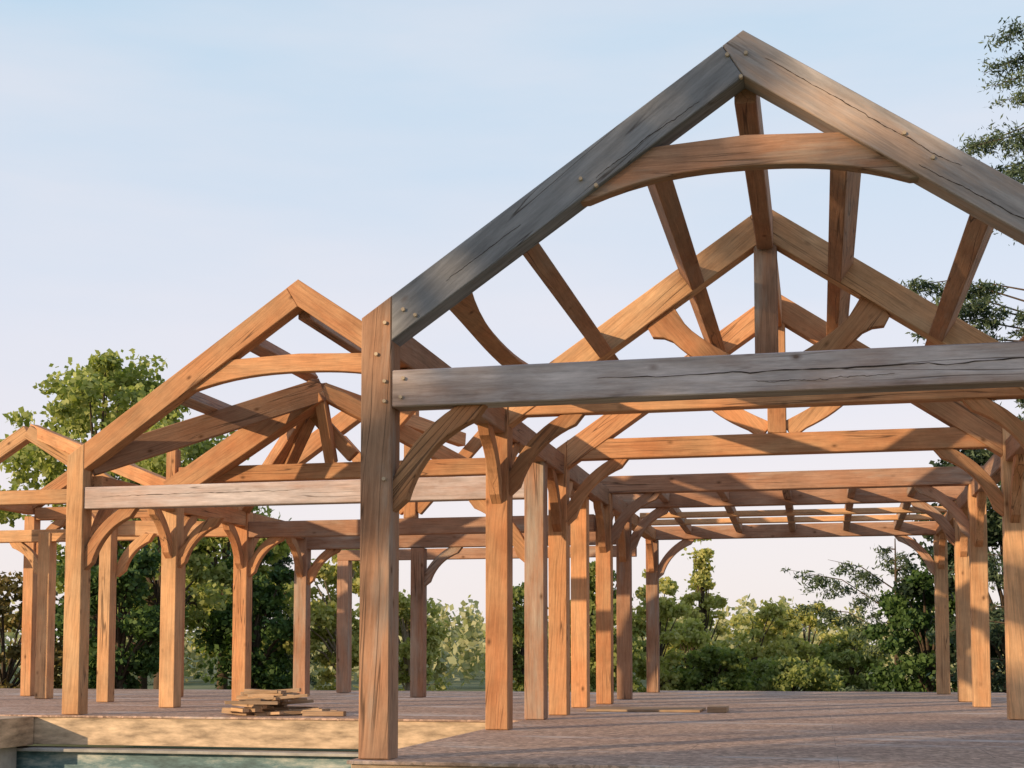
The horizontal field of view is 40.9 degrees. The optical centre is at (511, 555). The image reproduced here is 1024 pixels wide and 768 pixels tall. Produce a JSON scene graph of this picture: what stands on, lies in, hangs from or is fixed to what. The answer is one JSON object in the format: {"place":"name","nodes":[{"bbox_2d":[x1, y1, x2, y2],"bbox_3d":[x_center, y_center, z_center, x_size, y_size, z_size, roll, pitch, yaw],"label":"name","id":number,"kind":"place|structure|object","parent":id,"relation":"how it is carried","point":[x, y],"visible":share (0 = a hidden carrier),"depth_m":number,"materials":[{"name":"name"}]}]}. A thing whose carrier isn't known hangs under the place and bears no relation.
{"place":"outdoors","nodes":[
{"label":"outdoors","id":0,"kind":"place"},
{"bbox_2d":[0,655,1001,750],"bbox_3d":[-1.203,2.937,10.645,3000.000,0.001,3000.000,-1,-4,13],"label":"ground","id":1,"kind":"structure","parent":0,"point":[200,683],"depth_m":85.53,"materials":[{"name":"green plant"}]},
{"bbox_2d":[0,571,63,688],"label":"lilac bush","id":2,"kind":"object","parent":1,"relation":"on","point":[11,656],"visible":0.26,"depth_m":37.64,"materials":[{"name":"green plant"}]},
{"bbox_2d":[0,348,219,638],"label":"maple tree","id":3,"kind":"object","parent":1,"relation":"on","point":[76,409],"visible":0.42,"depth_m":39.15,"materials":[{"name":"green plant"}]},
{"bbox_2d":[55,542,189,688],"bbox_3d":[-9.475,1.807,32.848,3.233,5.355,3.435,-1,-4,13],"label":"maple tree","id":4,"kind":"object","parent":1,"relation":"on","point":[139,658],"visible":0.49,"depth_m":32.60,"materials":[{"name":"green plant"}]},
{"bbox_2d":[92,385,232,688],"bbox_3d":[-9.263,0.019,36.139,3.980,9.383,4.386,-1,-4,13],"label":"maple tree","id":5,"kind":"object","parent":1,"relation":"on","point":[213,579],"visible":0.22,"depth_m":36.02,"materials":[{"name":"green plant"}]},
{"bbox_2d":[144,430,293,689],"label":"maple tree","id":6,"kind":"object","parent":1,"relation":"on","point":[280,550],"visible":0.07,"depth_m":40.03,"materials":[{"name":"green plant"}]},
{"bbox_2d":[191,547,313,689],"bbox_3d":[-7.172,2.244,37.421,2.925,5.122,3.182,3,-5,-39],"label":"oak tree","id":7,"kind":"object","parent":1,"relation":"on","point":[267,673],"visible":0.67,"depth_m":37.12,"materials":[{"name":"green plant"}]},
{"bbox_2d":[277,549,401,689],"bbox_3d":[-4.515,2.032,37.934,3.520,5.617,3.993,-1,-4,13],"label":"birch tree","id":8,"kind":"object","parent":1,"relation":"on","point":[323,618],"visible":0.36,"depth_m":37.56,"materials":[{"name":"green plant"}]},
{"bbox_2d":[398,589,455,690],"bbox_3d":[-2.865,2.949,39.254,2.378,3.972,2.240,4,-5,-43],"label":"birch tree","id":9,"kind":"object","parent":1,"relation":"on","point":[435,631],"visible":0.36,"depth_m":39.05,"materials":[{"name":"green plant"}]},
{"bbox_2d":[0,594,1004,689],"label":"distant trees","id":10,"kind":"object","parent":1,"relation":"on","point":[464,643],"visible":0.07,"depth_m":96.78,"materials":[{"name":"green plant"}]},
{"bbox_2d":[0,688,1023,767],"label":"wooden deck","id":11,"kind":"structure","parent":1,"relation":"on","point":[751,729],"depth_m":17.53,"materials":[{"name":"wood"}]},
{"bbox_2d":[20,516,40,695],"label":"post","id":12,"kind":"object","parent":11,"relation":"on","point":[28,641],"visible":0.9,"depth_m":26.35,"materials":[{"name":"brown wood"}]},
{"bbox_2d":[35,533,56,698],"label":"post","id":13,"kind":"object","parent":11,"relation":"on","point":[45,623],"visible":1,"depth_m":24.84,"materials":[{"name":"brown wood"}]},
{"bbox_2d":[0,529,137,542],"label":"tie beam","id":14,"kind":"structure","parent":13,"relation":"attached to","point":[29,536],"depth_m":25.00,"materials":[{"name":"brown wood"}]},
{"bbox_2d":[62,443,92,714],"bbox_3d":[-5.904,0.305,18.685,0.250,3.666,0.250,-1,-4,13],"label":"post","id":15,"kind":"object","parent":11,"relation":"on","point":[76,623],"visible":0.9,"depth_m":18.58,"materials":[{"name":"brown wood"}]},
{"bbox_2d":[84,508,138,569],"bbox_3d":[-5.495,-0.297,18.635,0.252,1.193,0.120,42,6,12],"label":"knee brace","id":16,"kind":"object","parent":15,"relation":"attached to","point":[110,525],"visible":1,"depth_m":18.59,"materials":[{"name":"brown wood"}]},
{"bbox_2d":[92,476,174,510],"bbox_3d":[-5.472,-0.894,19.930,0.200,0.260,2.200,-1,-4,13],"label":"eave plate","id":17,"kind":"object","parent":15,"relation":"attached to","point":[101,481],"visible":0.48,"depth_m":19.03,"materials":[{"name":"brown wood"}]},
{"bbox_2d":[93,378,326,475],"bbox_3d":[-4.305,-1.853,19.556,3.476,0.340,0.200,-21,4,-22],"label":"valley rafter","id":18,"kind":"object","parent":17,"relation":"on","point":[184,433],"visible":0.86,"depth_m":19.50,"materials":[{"name":"brown wood"}]},
{"bbox_2d":[164,379,327,484],"bbox_3d":[-4.010,-1.700,20.661,2.966,0.380,0.240,-31,-15,18],"label":"valley rafter","id":19,"kind":"object","parent":17,"relation":"on","point":[232,451],"visible":0.7,"depth_m":20.60,"materials":[{"name":"brown wood"}]},
{"bbox_2d":[84,288,303,471],"bbox_3d":[-4.365,-2.345,18.526,3.719,0.580,0.240,-40,-11,7],"label":"rafter","id":20,"kind":"object","parent":15,"relation":"on","point":[173,392],"visible":0.9,"depth_m":18.41,"materials":[{"name":"brown wood"}]},
{"bbox_2d":[84,476,523,509],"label":"tie beam","id":21,"kind":"structure","parent":15,"relation":"attached to","point":[432,489],"depth_m":18.08,"materials":[{"name":"brown wood"}]},
{"bbox_2d":[96,510,117,701],"bbox_3d":[-6.850,0.736,23.267,0.220,3.446,0.220,-1,-4,13],"label":"post","id":22,"kind":"object","parent":11,"relation":"on","point":[106,623],"visible":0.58,"depth_m":23.16,"materials":[{"name":"brown wood"}]},
{"bbox_2d":[0,489,66,505],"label":"tie beam","id":23,"kind":"structure","parent":22,"relation":"attached to","point":[34,497],"depth_m":23.62,"materials":[{"name":"brown wood"}]},
{"bbox_2d":[159,508,183,706],"bbox_3d":[-5.205,0.679,21.018,0.250,3.246,0.250,-1,-4,13],"label":"post","id":24,"kind":"object","parent":11,"relation":"on","point":[170,659],"visible":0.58,"depth_m":20.90,"materials":[{"name":"brown wood"}]},
{"bbox_2d":[30,424,165,485],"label":"hip rafter","id":25,"kind":"object","parent":24,"relation":"on","point":[139,475],"visible":0.44,"depth_m":22.74,"materials":[{"name":"brown wood"}]},
{"bbox_2d":[232,512,252,700],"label":"post","id":26,"kind":"object","parent":11,"relation":"on","point":[242,631],"visible":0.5,"depth_m":23.48,"materials":[{"name":"brown wood"}]},
{"bbox_2d":[248,514,595,537],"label":"tie beam","id":27,"kind":"structure","parent":26,"relation":"attached to","point":[407,526],"depth_m":23.14,"materials":[{"name":"brown wood"}]},
{"bbox_2d":[403,411,418,517],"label":"king post","id":28,"kind":"object","parent":27,"relation":"on","point":[410,511],"visible":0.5,"depth_m":22.96,"materials":[{"name":"brown wood"}]},
{"bbox_2d":[231,411,360,508],"bbox_3d":[-3.353,-1.928,23.509,3.960,0.581,0.220,-40,-11,7],"label":"rafter","id":29,"kind":"object","parent":28,"relation":"on","point":[343,423],"visible":0.27,"depth_m":23.39,"materials":[{"name":"brown wood"}]},
{"bbox_2d":[222,688,345,715],"bbox_3d":[-3.058,1.974,18.631,1.724,0.369,1.415,0,-4,-2],"label":"lumber pile","id":30,"kind":"object","parent":11,"relation":"on","point":[260,702],"visible":0.99,"depth_m":18.22,"materials":[{"name":"beige wood"}]},
{"bbox_2d":[293,537,310,695],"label":"post","id":31,"kind":"object","parent":11,"relation":"on","point":[301,636],"visible":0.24,"depth_m":26.20,"materials":[{"name":"brown wood"}]},
{"bbox_2d":[307,532,615,549],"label":"tie beam","id":32,"kind":"structure","parent":31,"relation":"attached to","point":[417,541],"depth_m":25.81,"materials":[{"name":"brown wood"}]},
{"bbox_2d":[336,561,351,692],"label":"post","id":33,"kind":"object","parent":11,"relation":"on","point":[344,630],"visible":1,"depth_m":28.54,"materials":[{"name":"brown wood"}]},
{"bbox_2d":[337,545,636,560],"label":"tie beam","id":34,"kind":"structure","parent":33,"relation":"on","point":[405,554],"depth_m":28.16,"materials":[{"name":"brown wood"}]},
{"bbox_2d":[358,296,399,758],"bbox_3d":[-1.054,-0.236,10.962,0.250,3.666,0.250,-1,-4,13],"label":"post","id":35,"kind":"object","parent":11,"relation":"on","point":[379,602],"visible":0.93,"depth_m":10.85,"materials":[{"name":"brown wood"}]},
{"bbox_2d":[393,404,487,512],"bbox_3d":[-0.644,-0.838,10.912,0.252,1.193,0.120,42,6,12],"label":"knee brace","id":36,"kind":"object","parent":35,"relation":"attached to","point":[434,437],"visible":0.93,"depth_m":10.87,"materials":[{"name":"brown wood"}]},
{"bbox_2d":[392,47,744,346],"bbox_3d":[0.354,-2.791,10.826,3.394,0.578,0.240,-40,-11,7],"label":"rafter","id":37,"kind":"object","parent":35,"relation":"on","point":[710,84],"visible":1,"depth_m":10.71,"materials":[{"name":"grey wood"}]},
{"bbox_2d":[450,293,527,364],"bbox_3d":[-0.097,-2.007,12.976,0.276,0.259,3.955,-1,-4,11],"label":"wind brace","id":38,"kind":"object","parent":37,"relation":"attached to","point":[467,313],"visible":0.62,"depth_m":12.14,"materials":[{"name":"brown wood"}]},
{"bbox_2d":[523,243,610,357],"bbox_3d":[0.515,-2.416,12.921,0.160,0.250,3.970,-35,-10,8],"label":"purlin","id":39,"kind":"object","parent":37,"relation":"attached to","point":[537,258],"visible":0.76,"depth_m":12.47,"materials":[{"name":"brown wood"}]},
{"bbox_2d":[647,180,703,289],"bbox_3d":[1.491,-3.111,12.751,0.160,0.250,3.970,-35,-10,8],"label":"purlin","id":40,"kind":"object","parent":37,"relation":"attached to","point":[665,199],"visible":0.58,"depth_m":12.78,"materials":[{"name":"brown wood"}]},
{"bbox_2d":[734,89,772,248],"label":"ridge beam","id":41,"kind":"structure","parent":37,"relation":"attached to","point":[747,103],"depth_m":12.49,"materials":[{"name":"brown wood"}]},
{"bbox_2d":[392,341,1023,411],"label":"tie beam","id":42,"kind":"structure","parent":35,"relation":"attached to","point":[547,384],"depth_m":10.36,"materials":[{"name":"grey wood"}]},
{"bbox_2d":[410,548,426,696],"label":"post","id":43,"kind":"object","parent":11,"relation":"on","point":[418,633],"visible":1,"depth_m":25.70,"materials":[{"name":"brown wood"}]},
{"bbox_2d":[485,407,512,729],"bbox_3d":[-0.139,0.050,15.051,0.250,3.666,0.250,-1,-4,13],"label":"post","id":44,"kind":"object","parent":11,"relation":"on","point":[499,627],"visible":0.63,"depth_m":14.91,"materials":[{"name":"brown wood"}]},
{"bbox_2d":[400,338,504,432],"bbox_3d":[-0.597,-1.612,13.113,0.190,0.270,3.950,-1,-4,13],"label":"eave plate","id":45,"kind":"object","parent":44,"relation":"attached to","point":[415,354],"visible":0.36,"depth_m":12.04,"materials":[{"name":"brown wood"}]},
{"bbox_2d":[477,423,501,503],"bbox_3d":[-0.221,-1.034,14.760,0.120,1.089,0.244,-1,36,13],"label":"knee brace","id":46,"kind":"object","parent":44,"relation":"attached to","point":[488,440],"visible":0.94,"depth_m":14.75,"materials":[{"name":"brown wood"}]},
{"bbox_2d":[513,422,563,473],"bbox_3d":[0.248,-1.348,16.890,0.190,0.270,3.310,-1,-4,13],"label":"eave plate","id":47,"kind":"object","parent":44,"relation":"attached to","point":[550,455],"visible":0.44,"depth_m":17.15,"materials":[{"name":"brown wood"}]},
{"bbox_2d":[509,413,584,496],"bbox_3d":[0.304,-1.178,15.038,0.260,1.284,0.120,44,6,12],"label":"knee brace","id":48,"kind":"object","parent":44,"relation":"attached to","point":[541,440],"visible":0.97,"depth_m":14.99,"materials":[{"name":"brown wood"}]},
{"bbox_2d":[524,387,1023,417],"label":"tie beam","id":49,"kind":"structure","parent":44,"relation":"attached to","point":[1005,393],"depth_m":14.43,"materials":[{"name":"brown wood"}]},
{"bbox_2d":[508,217,755,428],"bbox_3d":[1.269,-2.505,14.915,3.394,0.578,0.220,-40,-11,7],"label":"rafter","id":50,"kind":"object","parent":49,"relation":"on","point":[717,259],"visible":0.63,"depth_m":14.76,"materials":[{"name":"brown wood"}]},
{"bbox_2d":[690,288,725,351],"bbox_3d":[2.334,-2.847,16.524,0.160,0.250,3.340,-35,-10,8],"label":"purlin","id":51,"kind":"object","parent":50,"relation":"attached to","point":[701,304],"visible":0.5,"depth_m":16.15,"materials":[{"name":"brown wood"}]},
{"bbox_2d":[648,307,729,356],"bbox_3d":[2.034,-2.226,14.724,0.642,1.310,0.120,-40,-11,7],"label":"curved strut","id":52,"kind":"object","parent":49,"relation":"on","point":[669,325],"visible":0.57,"depth_m":14.73,"materials":[{"name":"brown wood"}]},
{"bbox_2d":[754,244,778,353],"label":"king post","id":53,"kind":"object","parent":49,"relation":"on","point":[766,299],"visible":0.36,"depth_m":14.51,"materials":[{"name":"brown wood"}]},
{"bbox_2d":[804,297,889,350],"bbox_3d":[3.367,-2.247,14.428,0.642,1.310,0.120,39,5,12],"label":"curved strut","id":54,"kind":"object","parent":49,"relation":"on","point":[864,316],"visible":0.53,"depth_m":14.33,"materials":[{"name":"brown wood"}]},
{"bbox_2d":[750,210,1023,390],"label":"rafter","id":55,"kind":"object","parent":49,"relation":"on","point":[895,300],"visible":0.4,"depth_m":14.28,"materials":[{"name":"brown wood"}]},
{"bbox_2d":[828,170,860,281],"bbox_3d":[2.997,-3.134,12.416,0.160,0.250,3.970,34,4,13],"label":"purlin","id":56,"kind":"object","parent":55,"relation":"attached to","point":[844,190],"visible":0.58,"depth_m":12.49,"materials":[{"name":"brown wood"}]},
{"bbox_2d":[929,215,993,341],"bbox_3d":[3.973,-2.470,12.151,0.160,0.250,3.970,34,4,13],"label":"purlin","id":57,"kind":"object","parent":55,"relation":"attached to","point":[976,236],"visible":0.76,"depth_m":11.76,"materials":[{"name":"brown wood"}]},
{"bbox_2d":[524,462,547,719],"bbox_3d":[0.303,0.318,17.296,0.250,3.446,0.250,-1,-4,13],"label":"post","id":58,"kind":"object","parent":11,"relation":"on","point":[535,601],"visible":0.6,"depth_m":17.18,"materials":[{"name":"brown wood"}]},
{"bbox_2d":[287,280,361,347],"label":"rafter","id":59,"kind":"object","parent":58,"relation":"on","point":[327,312],"visible":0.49,"depth_m":18.02,"materials":[{"name":"brown wood"}]},
{"bbox_2d":[190,353,361,391],"bbox_3d":[-2.801,-2.455,18.184,3.217,0.430,0.130,-1,-4,13],"label":"arched collar","id":60,"kind":"object","parent":59,"relation":"attached to","point":[229,371],"visible":0.76,"depth_m":18.18,"materials":[{"name":"brown wood"}]},
{"bbox_2d":[548,441,569,714],"bbox_3d":[0.636,0.293,18.517,0.250,3.666,0.250,-1,-4,13],"label":"post","id":61,"kind":"object","parent":11,"relation":"on","point":[559,609],"visible":0.8,"depth_m":18.38,"materials":[{"name":"brown wood"}]},
{"bbox_2d":[570,488,575,497],"bbox_3d":[0.624,-1.120,19.276,0.200,0.260,3.550,-1,-4,13],"label":"eave plate","id":62,"kind":"object","parent":61,"relation":"attached to","point":[572,492],"depth_m":20.15,"materials":[{"name":"brown wood"}]},
{"bbox_2d":[179,457,516,483],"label":"tie beam","id":63,"kind":"structure","parent":62,"relation":"on","point":[349,470],"depth_m":20.52,"materials":[{"name":"brown wood"}]},
{"bbox_2d":[315,401,337,462],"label":"hip post","id":64,"kind":"object","parent":63,"relation":"on","point":[326,431],"visible":0.94,"depth_m":20.34,"materials":[{"name":"brown wood"}]},
{"bbox_2d":[323,383,465,458],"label":"valley rafter","id":65,"kind":"object","parent":64,"relation":"on","point":[344,402],"visible":0.44,"depth_m":20.32,"materials":[{"name":"brown wood"}]},
{"bbox_2d":[567,458,628,525],"bbox_3d":[1.079,-0.935,18.504,0.260,1.284,0.120,44,6,12],"label":"knee brace","id":66,"kind":"object","parent":61,"relation":"attached to","point":[593,479],"visible":1,"depth_m":18.46,"materials":[{"name":"brown wood"}]},
{"bbox_2d":[571,496,589,707],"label":"post","id":67,"kind":"object","parent":11,"relation":"on","point":[580,646],"visible":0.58,"depth_m":20.89,"materials":[{"name":"brown wood"}]},
{"bbox_2d":[595,493,613,703],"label":"post","id":68,"kind":"object","parent":11,"relation":"on","point":[604,638],"visible":0.76,"depth_m":22.28,"materials":[{"name":"brown wood"}]},
{"bbox_2d":[616,517,632,698],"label":"post","id":69,"kind":"object","parent":11,"relation":"on","point":[624,626],"visible":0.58,"depth_m":24.55,"materials":[{"name":"brown wood"}]},
{"bbox_2d":[632,514,655,539],"bbox_3d":[2.487,-0.587,26.895,0.190,0.240,4.070,-1,-4,13],"label":"eave plate","id":70,"kind":"object","parent":69,"relation":"attached to","point":[649,531],"visible":0.4,"depth_m":27.43,"materials":[{"name":"brown wood"}]},
{"bbox_2d":[650,514,933,525],"bbox_3d":[5.461,-0.709,26.870,5.570,0.100,0.200,-1,-4,13],"label":"joist","id":71,"kind":"object","parent":70,"relation":"on","point":[796,519],"visible":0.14,"depth_m":26.76,"materials":[{"name":"brown wood"}]},
{"bbox_2d":[640,506,946,518],"bbox_3d":[5.156,-0.804,25.507,5.570,0.100,0.200,-1,-4,13],"label":"joist","id":72,"kind":"object","parent":70,"relation":"on","point":[806,512],"visible":0.74,"depth_m":25.39,"materials":[{"name":"brown wood"}]},
{"bbox_2d":[617,486,964,508],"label":"tie beam","id":73,"kind":"structure","parent":69,"relation":"on","point":[798,497],"depth_m":24.05,"materials":[{"name":"brown wood"}]},
{"bbox_2d":[646,539,659,691],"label":"post","id":74,"kind":"object","parent":11,"relation":"on","point":[652,637],"visible":0.78,"depth_m":28.75,"materials":[{"name":"brown wood"}]},
{"bbox_2d":[654,521,936,539],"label":"tie beam","id":75,"kind":"structure","parent":74,"relation":"on","point":[909,528],"depth_m":28.22,"materials":[{"name":"brown wood"}]},
{"bbox_2d":[933,534,950,693],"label":"post","id":76,"kind":"object","parent":11,"relation":"on","point":[943,684],"visible":0.76,"depth_m":27.49,"materials":[{"name":"brown wood"}]},
{"bbox_2d":[954,500,971,701],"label":"post","id":77,"kind":"object","parent":11,"relation":"on","point":[963,635],"visible":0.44,"depth_m":23.28,"materials":[{"name":"brown wood"}]},
{"bbox_2d":[967,484,990,706],"bbox_3d":[7.189,0.603,21.148,0.250,3.416,0.250,-1,-4,13],"label":"post","id":78,"kind":"object","parent":11,"relation":"on","point":[980,629],"visible":0.76,"depth_m":21.02,"materials":[{"name":"brown wood"}]},
{"bbox_2d":[600,466,982,494],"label":"tie beam","id":79,"kind":"structure","parent":78,"relation":"on","point":[812,480],"depth_m":21.78,"materials":[{"name":"brown wood"}]},
{"bbox_2d":[1001,428,1023,719],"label":"post","id":80,"kind":"object","parent":11,"relation":"on","point":[1013,552],"visible":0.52,"depth_m":17.13,"materials":[{"name":"brown wood"}]},
{"bbox_2d":[567,427,987,460],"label":"tie beam","id":81,"kind":"structure","parent":80,"relation":"on","point":[850,441],"depth_m":17.90,"materials":[{"name":"brown wood"}]},
{"bbox_2d":[567,307,754,469],"bbox_3d":[2.044,-2.262,18.381,3.394,0.578,0.220,-40,-11,7],"label":"rafter","id":82,"kind":"object","parent":81,"relation":"on","point":[738,333],"visible":0.37,"depth_m":18.39,"materials":[{"name":"brown wood"}]},
{"bbox_2d":[781,295,1002,456],"bbox_3d":[4.811,-2.385,17.771,3.645,0.407,0.226,36,4,13],"label":"rafter","id":83,"kind":"object","parent":81,"relation":"on","point":[803,323],"visible":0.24,"depth_m":17.48,"materials":[{"name":"brown wood"}]},
{"bbox_2d":[826,281,850,335],"bbox_3d":[3.840,-2.870,16.189,0.160,0.250,3.340,34,4,13],"label":"purlin","id":84,"kind":"object","parent":83,"relation":"attached to","point":[838,302],"visible":0.34,"depth_m":15.61,"materials":[{"name":"brown wood"}]},
{"bbox_2d":[933,448,1003,516],"bbox_3d":[5.872,-1.010,17.437,0.260,1.284,0.120,-45,-12,6],"label":"knee brace","id":85,"kind":"object","parent":80,"relation":"attached to","point":[980,475],"visible":0.99,"depth_m":17.38,"materials":[{"name":"brown wood"}]},
{"bbox_2d":[485,581,548,691],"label":"ash tree","id":86,"kind":"object","parent":1,"relation":"on","point":[518,635],"visible":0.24,"depth_m":44.38,"materials":[{"name":"green plant"}]},
{"bbox_2d":[548,560,645,691],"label":"ash tree","id":87,"kind":"object","parent":1,"relation":"on","point":[638,649],"visible":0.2,"depth_m":41.21,"materials":[{"name":"green plant"}]},
{"bbox_2d":[632,569,691,691],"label":"ash tree","id":88,"kind":"object","parent":1,"relation":"on","point":[669,609],"visible":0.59,"depth_m":43.70,"materials":[{"name":"green plant"}]},
{"bbox_2d":[644,617,727,684],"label":"willow bush","id":89,"kind":"object","parent":1,"relation":"on","point":[694,633],"visible":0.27,"depth_m":47.52,"materials":[{"name":"green plant"}]},
{"bbox_2d":[679,539,733,666],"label":"poplar tree","id":90,"kind":"object","parent":1,"relation":"on","point":[701,579],"visible":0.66,"depth_m":51.77,"materials":[{"name":"green plant"}]},
{"bbox_2d":[671,643,761,690],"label":"willow bush","id":91,"kind":"object","parent":1,"relation":"on","point":[727,669],"visible":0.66,"depth_m":44.15,"materials":[{"name":"green plant"}]},
{"bbox_2d":[711,597,821,685],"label":"willow bush","id":92,"kind":"object","parent":1,"relation":"on","point":[764,632],"visible":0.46,"depth_m":49.45,"materials":[{"name":"green plant"}]},
{"bbox_2d":[734,651,849,691],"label":"willow bush","id":93,"kind":"object","parent":1,"relation":"on","point":[784,673],"visible":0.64,"depth_m":44.87,"materials":[{"name":"green plant"}]},
{"bbox_2d":[755,603,863,688],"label":"willow bush","id":94,"kind":"object","parent":1,"relation":"on","point":[810,620],"visible":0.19,"depth_m":53.53,"materials":[{"name":"green plant"}]},
{"bbox_2d":[806,623,893,691],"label":"willow bush","id":95,"kind":"object","parent":1,"relation":"on","point":[845,657],"visible":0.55,"depth_m":49.01,"materials":[{"name":"green plant"}]},
{"bbox_2d":[781,538,956,691],"bbox_3d":[10.381,2.234,39.631,4.942,5.450,2.302,-2,-5,27],"label":"larch tree","id":96,"kind":"object","parent":1,"relation":"on","point":[822,582],"visible":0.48,"depth_m":39.51,"materials":[{"name":"green plant"}]},
{"bbox_2d":[862,550,998,691],"bbox_3d":[11.508,2.337,38.065,3.811,5.027,3.549,1,-4,-13],"label":"hawthorn tree","id":97,"kind":"object","parent":1,"relation":"on","point":[907,615],"visible":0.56,"depth_m":37.64,"materials":[{"name":"green plant"}]},
{"bbox_2d":[892,449,1005,692],"bbox_3d":[12.664,0.627,36.395,4.397,8.204,5.647,3,-5,-37],"label":"oak tree","id":98,"kind":"object","parent":1,"relation":"on","point":[994,537],"visible":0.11,"depth_m":36.29,"materials":[{"name":"green plant"}]},
{"bbox_2d":[901,275,1023,689],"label":"pine tree","id":99,"kind":"object","parent":1,"relation":"on","point":[977,306],"visible":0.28,"depth_m":34.47,"materials":[{"name":"green plant"}]},
{"bbox_2d":[953,16,1023,245],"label":"pine tree","id":100,"kind":"object","parent":1,"relation":"on","point":[1014,170],"visible":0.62,"depth_m":26.83,"materials":[{"name":"green plant"}]},
{"bbox_2d":[0,0,1023,650],"label":"sky","id":101,"kind":"structure","parent":0,"point":[169,169],"materials":[{"name":"blue"}]},
{"label":"post","id":102,"kind":"object","parent":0,"visible":0},
{"bbox_2d":[723,30,1023,244],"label":"rafter","id":103,"kind":"object","parent":102,"relation":"on","point":[784,89],"visible":0.87,"depth_m":10.20,"materials":[{"name":"brown wood"}]},
{"bbox_2d":[581,132,918,206],"bbox_3d":[1.786,-2.992,10.519,2.677,0.430,0.130,-1,-4,13],"label":"arched collar","id":104,"kind":"object","parent":103,"relation":"attached to","point":[838,151],"visible":0.98,"depth_m":10.46,"materials":[{"name":"brown wood"}]},
{"label":"post","id":105,"kind":"object","parent":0,"visible":0},
{"bbox_2d":[961,398,1023,448],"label":"knee brace","id":106,"kind":"object","parent":105,"relation":"attached to","point":[1009,422],"visible":0.99,"depth_m":13.96,"materials":[{"name":"brown wood"}]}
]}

